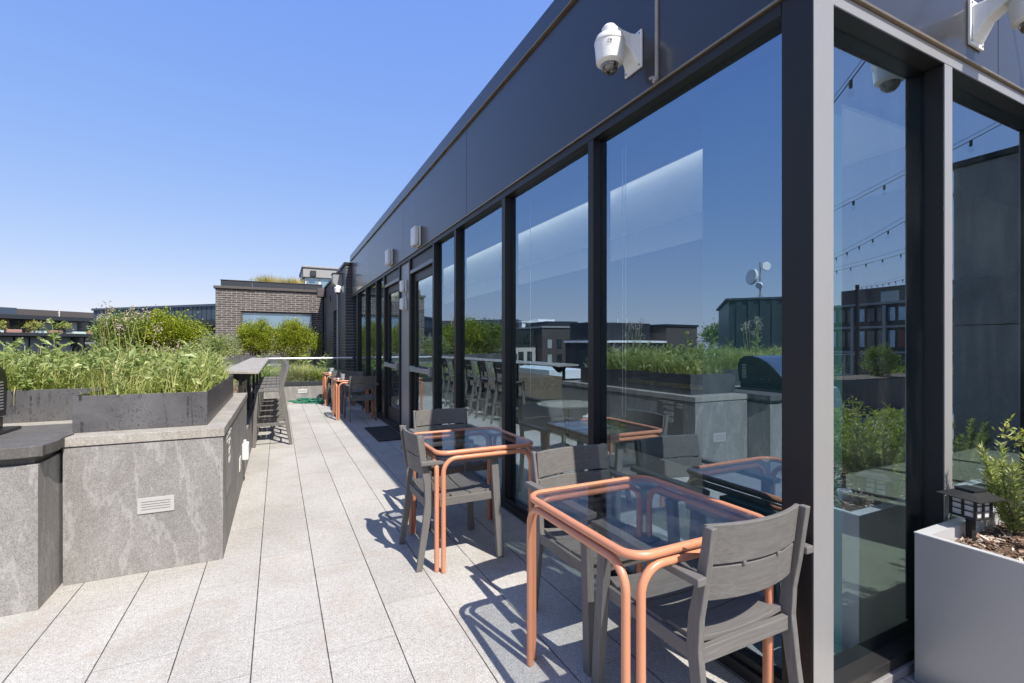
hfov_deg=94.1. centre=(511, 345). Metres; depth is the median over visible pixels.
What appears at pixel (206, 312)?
metal block
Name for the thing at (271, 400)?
bar stool
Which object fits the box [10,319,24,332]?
window
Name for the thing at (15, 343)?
tall weed
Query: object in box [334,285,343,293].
security camera
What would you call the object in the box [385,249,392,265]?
emergency light
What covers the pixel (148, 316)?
seed stalks
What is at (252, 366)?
bar counter
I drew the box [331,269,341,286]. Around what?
wall floodlight
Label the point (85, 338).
window
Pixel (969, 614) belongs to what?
silver planter
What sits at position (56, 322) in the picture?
window
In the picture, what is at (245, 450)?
outlet box
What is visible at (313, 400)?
garden hose
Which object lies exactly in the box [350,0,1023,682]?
glass pavilion
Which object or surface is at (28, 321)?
window
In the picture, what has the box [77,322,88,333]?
window
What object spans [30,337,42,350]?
window
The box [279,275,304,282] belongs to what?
roof grass
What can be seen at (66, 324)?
balcony tree
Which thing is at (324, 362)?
leafy plant
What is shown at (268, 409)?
bar stool
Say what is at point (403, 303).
emergency light
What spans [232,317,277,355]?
clipped shrub
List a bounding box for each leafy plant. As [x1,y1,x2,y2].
[257,353,272,373]
[299,352,311,366]
[317,354,330,369]
[323,350,334,367]
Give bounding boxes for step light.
[137,495,173,514]
[298,389,306,392]
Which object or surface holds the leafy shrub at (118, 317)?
on the steel planter at (244, 358)
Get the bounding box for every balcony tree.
[0,320,6,329]
[21,320,44,332]
[54,322,73,332]
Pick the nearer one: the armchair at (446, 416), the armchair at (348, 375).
the armchair at (446, 416)
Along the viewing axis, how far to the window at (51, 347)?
86.00 m
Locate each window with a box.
[0,319,9,331]
[0,336,12,351]
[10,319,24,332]
[14,336,28,350]
[25,320,38,332]
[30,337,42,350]
[39,320,51,332]
[44,337,56,350]
[52,321,64,332]
[58,337,70,350]
[65,321,76,333]
[72,337,83,350]
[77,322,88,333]
[84,337,92,350]
[207,326,214,336]
[305,277,319,283]
[320,278,329,288]
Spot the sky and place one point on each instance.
(158, 152)
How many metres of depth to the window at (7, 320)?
80.53 m
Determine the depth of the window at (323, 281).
40.98 m
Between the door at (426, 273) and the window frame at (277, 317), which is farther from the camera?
the window frame at (277, 317)
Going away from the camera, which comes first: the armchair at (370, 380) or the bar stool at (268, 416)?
the bar stool at (268, 416)
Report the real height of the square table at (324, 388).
0.738 m
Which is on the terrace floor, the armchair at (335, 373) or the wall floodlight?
the armchair at (335, 373)
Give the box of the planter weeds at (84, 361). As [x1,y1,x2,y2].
[0,339,235,394]
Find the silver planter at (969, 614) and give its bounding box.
[914,507,1023,682]
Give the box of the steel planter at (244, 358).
[175,355,281,371]
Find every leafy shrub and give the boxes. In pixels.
[86,305,162,355]
[127,304,215,352]
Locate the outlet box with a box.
[242,440,248,461]
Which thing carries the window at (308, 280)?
in the roof penthouse
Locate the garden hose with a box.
[288,397,343,403]
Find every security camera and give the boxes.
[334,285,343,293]
[594,23,642,78]
[968,0,1023,51]
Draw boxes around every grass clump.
[261,369,286,381]
[273,362,323,381]
[307,367,337,380]
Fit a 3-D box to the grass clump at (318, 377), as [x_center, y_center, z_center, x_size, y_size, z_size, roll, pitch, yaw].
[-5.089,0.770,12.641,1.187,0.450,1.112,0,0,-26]
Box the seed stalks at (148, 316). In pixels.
[98,300,162,353]
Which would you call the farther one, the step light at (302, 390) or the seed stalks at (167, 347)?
the step light at (302, 390)
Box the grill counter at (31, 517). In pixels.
[0,423,74,616]
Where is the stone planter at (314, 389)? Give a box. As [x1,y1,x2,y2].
[264,357,352,402]
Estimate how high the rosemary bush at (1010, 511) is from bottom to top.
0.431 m
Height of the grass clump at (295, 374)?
0.605 m
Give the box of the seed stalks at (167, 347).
[146,337,181,352]
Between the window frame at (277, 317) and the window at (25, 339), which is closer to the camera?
the window frame at (277, 317)
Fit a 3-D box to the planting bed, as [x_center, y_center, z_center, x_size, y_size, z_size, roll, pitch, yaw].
[-8.665,1.325,14.116,6.280,0.720,6.780,0,0,-26]
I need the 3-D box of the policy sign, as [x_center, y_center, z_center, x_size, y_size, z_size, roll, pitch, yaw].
[-2.024,0.810,3.407,0.007,0.430,0.380,0,0,-26]
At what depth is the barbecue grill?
2.92 m
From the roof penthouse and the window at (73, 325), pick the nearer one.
the roof penthouse
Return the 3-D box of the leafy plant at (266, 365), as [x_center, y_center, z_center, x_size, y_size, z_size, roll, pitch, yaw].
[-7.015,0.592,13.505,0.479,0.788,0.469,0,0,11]
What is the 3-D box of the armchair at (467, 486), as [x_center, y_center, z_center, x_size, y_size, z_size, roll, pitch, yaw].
[-0.436,0.971,3.251,0.583,0.831,0.576,0,0,-26]
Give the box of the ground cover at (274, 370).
[223,364,340,385]
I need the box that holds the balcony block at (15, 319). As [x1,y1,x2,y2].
[0,307,92,359]
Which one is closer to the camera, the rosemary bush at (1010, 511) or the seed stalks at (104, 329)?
the rosemary bush at (1010, 511)
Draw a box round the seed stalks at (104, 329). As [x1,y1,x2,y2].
[96,314,112,344]
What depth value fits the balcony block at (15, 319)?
85.65 m
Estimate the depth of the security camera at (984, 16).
2.21 m
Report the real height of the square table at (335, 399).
0.738 m
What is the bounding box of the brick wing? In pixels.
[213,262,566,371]
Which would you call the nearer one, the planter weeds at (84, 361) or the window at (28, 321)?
the planter weeds at (84, 361)
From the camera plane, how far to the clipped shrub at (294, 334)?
15.81 m
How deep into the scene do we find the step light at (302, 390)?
11.82 m
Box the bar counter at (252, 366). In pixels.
[221,358,268,381]
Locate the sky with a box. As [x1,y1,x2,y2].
[0,0,553,312]
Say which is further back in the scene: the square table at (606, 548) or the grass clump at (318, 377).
the grass clump at (318, 377)
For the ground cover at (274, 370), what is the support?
on the planting bed
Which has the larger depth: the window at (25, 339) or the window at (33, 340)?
the window at (33, 340)
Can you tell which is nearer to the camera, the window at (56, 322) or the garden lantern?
the garden lantern
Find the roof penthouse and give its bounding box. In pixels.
[299,265,338,288]
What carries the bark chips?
in the silver planter at (969, 614)
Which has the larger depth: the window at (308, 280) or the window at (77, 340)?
the window at (77, 340)
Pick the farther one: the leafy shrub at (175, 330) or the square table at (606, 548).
the leafy shrub at (175, 330)
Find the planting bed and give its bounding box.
[233,379,237,392]
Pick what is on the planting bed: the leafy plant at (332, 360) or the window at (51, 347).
the leafy plant at (332, 360)
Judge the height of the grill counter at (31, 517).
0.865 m
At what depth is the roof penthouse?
40.67 m
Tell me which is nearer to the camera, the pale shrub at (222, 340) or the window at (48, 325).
the pale shrub at (222, 340)
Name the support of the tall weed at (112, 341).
on the stone planter at (123, 454)
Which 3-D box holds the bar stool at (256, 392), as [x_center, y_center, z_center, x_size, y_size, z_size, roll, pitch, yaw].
[-3.398,0.831,6.776,0.504,1.111,0.444,0,0,-26]
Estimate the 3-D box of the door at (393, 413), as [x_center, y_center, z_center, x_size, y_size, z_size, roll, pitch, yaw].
[-2.037,0.125,8.162,0.125,2.340,1.090,0,0,-26]
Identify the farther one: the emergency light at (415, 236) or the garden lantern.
the emergency light at (415, 236)
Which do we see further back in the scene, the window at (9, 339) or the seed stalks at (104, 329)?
the window at (9, 339)
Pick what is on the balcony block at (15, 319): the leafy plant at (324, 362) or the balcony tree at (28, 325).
the balcony tree at (28, 325)
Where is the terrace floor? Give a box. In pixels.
[0,400,918,682]
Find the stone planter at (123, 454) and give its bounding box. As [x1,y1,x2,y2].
[2,375,246,585]
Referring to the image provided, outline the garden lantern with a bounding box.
[936,485,1007,540]
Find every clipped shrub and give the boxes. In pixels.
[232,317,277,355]
[267,316,324,368]
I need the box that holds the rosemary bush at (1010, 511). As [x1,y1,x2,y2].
[977,439,1023,535]
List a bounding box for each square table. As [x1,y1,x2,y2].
[322,372,355,405]
[332,378,373,419]
[409,427,534,572]
[527,475,773,682]
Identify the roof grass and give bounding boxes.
[251,273,281,281]
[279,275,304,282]
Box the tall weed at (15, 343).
[0,337,30,372]
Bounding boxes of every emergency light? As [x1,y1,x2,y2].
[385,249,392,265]
[399,280,406,292]
[399,292,406,309]
[411,226,420,247]
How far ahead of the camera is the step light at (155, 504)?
2.94 m
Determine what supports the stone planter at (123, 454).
on the terrace floor
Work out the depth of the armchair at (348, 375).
10.14 m
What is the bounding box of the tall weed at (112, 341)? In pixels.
[94,338,123,366]
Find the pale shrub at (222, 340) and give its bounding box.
[193,330,244,357]
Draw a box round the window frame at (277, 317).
[241,311,312,330]
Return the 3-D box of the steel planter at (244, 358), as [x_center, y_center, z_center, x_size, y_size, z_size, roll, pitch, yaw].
[-9.797,0.990,14.686,4.850,1.390,2.400,0,0,-26]
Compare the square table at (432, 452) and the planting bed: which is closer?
the square table at (432, 452)
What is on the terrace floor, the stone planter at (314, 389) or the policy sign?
the stone planter at (314, 389)
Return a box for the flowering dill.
[992,413,1023,450]
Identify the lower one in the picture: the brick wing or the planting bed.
the planting bed
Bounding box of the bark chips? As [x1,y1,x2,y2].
[954,522,1023,561]
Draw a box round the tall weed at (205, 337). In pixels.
[204,331,217,361]
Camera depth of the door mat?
7.46 m
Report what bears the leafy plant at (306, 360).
on the planting bed
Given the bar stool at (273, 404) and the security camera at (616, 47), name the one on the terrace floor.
the bar stool at (273, 404)
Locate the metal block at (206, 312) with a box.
[85,304,214,352]
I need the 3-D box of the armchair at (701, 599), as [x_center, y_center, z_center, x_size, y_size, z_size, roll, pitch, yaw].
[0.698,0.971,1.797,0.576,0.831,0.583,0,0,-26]
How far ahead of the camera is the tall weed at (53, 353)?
3.70 m
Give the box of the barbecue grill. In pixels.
[0,366,21,434]
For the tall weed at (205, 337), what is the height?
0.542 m
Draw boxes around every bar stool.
[252,365,292,447]
[255,363,290,437]
[257,362,289,429]
[259,360,288,416]
[260,359,287,410]
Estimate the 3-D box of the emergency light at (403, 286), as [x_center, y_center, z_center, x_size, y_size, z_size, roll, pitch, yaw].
[-1.665,-0.915,7.291,0.085,0.185,0.172,0,0,-26]
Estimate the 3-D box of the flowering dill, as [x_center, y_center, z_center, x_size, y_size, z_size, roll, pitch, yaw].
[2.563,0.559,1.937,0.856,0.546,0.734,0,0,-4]
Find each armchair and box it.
[327,370,353,407]
[340,371,364,413]
[343,376,378,421]
[399,425,503,571]
[409,408,494,529]
[525,443,685,676]
[591,503,813,682]
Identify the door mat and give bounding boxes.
[364,426,400,441]
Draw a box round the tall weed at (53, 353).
[35,318,77,379]
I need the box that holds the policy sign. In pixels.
[225,426,230,496]
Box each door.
[384,283,398,423]
[409,266,431,426]
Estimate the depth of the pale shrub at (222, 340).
14.40 m
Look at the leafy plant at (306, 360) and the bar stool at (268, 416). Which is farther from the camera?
the leafy plant at (306, 360)
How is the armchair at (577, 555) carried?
on the terrace floor
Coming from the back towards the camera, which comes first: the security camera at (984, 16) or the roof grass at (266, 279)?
the roof grass at (266, 279)
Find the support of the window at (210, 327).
in the metal block at (206, 312)
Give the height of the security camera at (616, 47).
0.255 m
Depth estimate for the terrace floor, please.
2.54 m
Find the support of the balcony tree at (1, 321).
on the balcony block at (15, 319)
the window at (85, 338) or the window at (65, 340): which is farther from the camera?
the window at (85, 338)

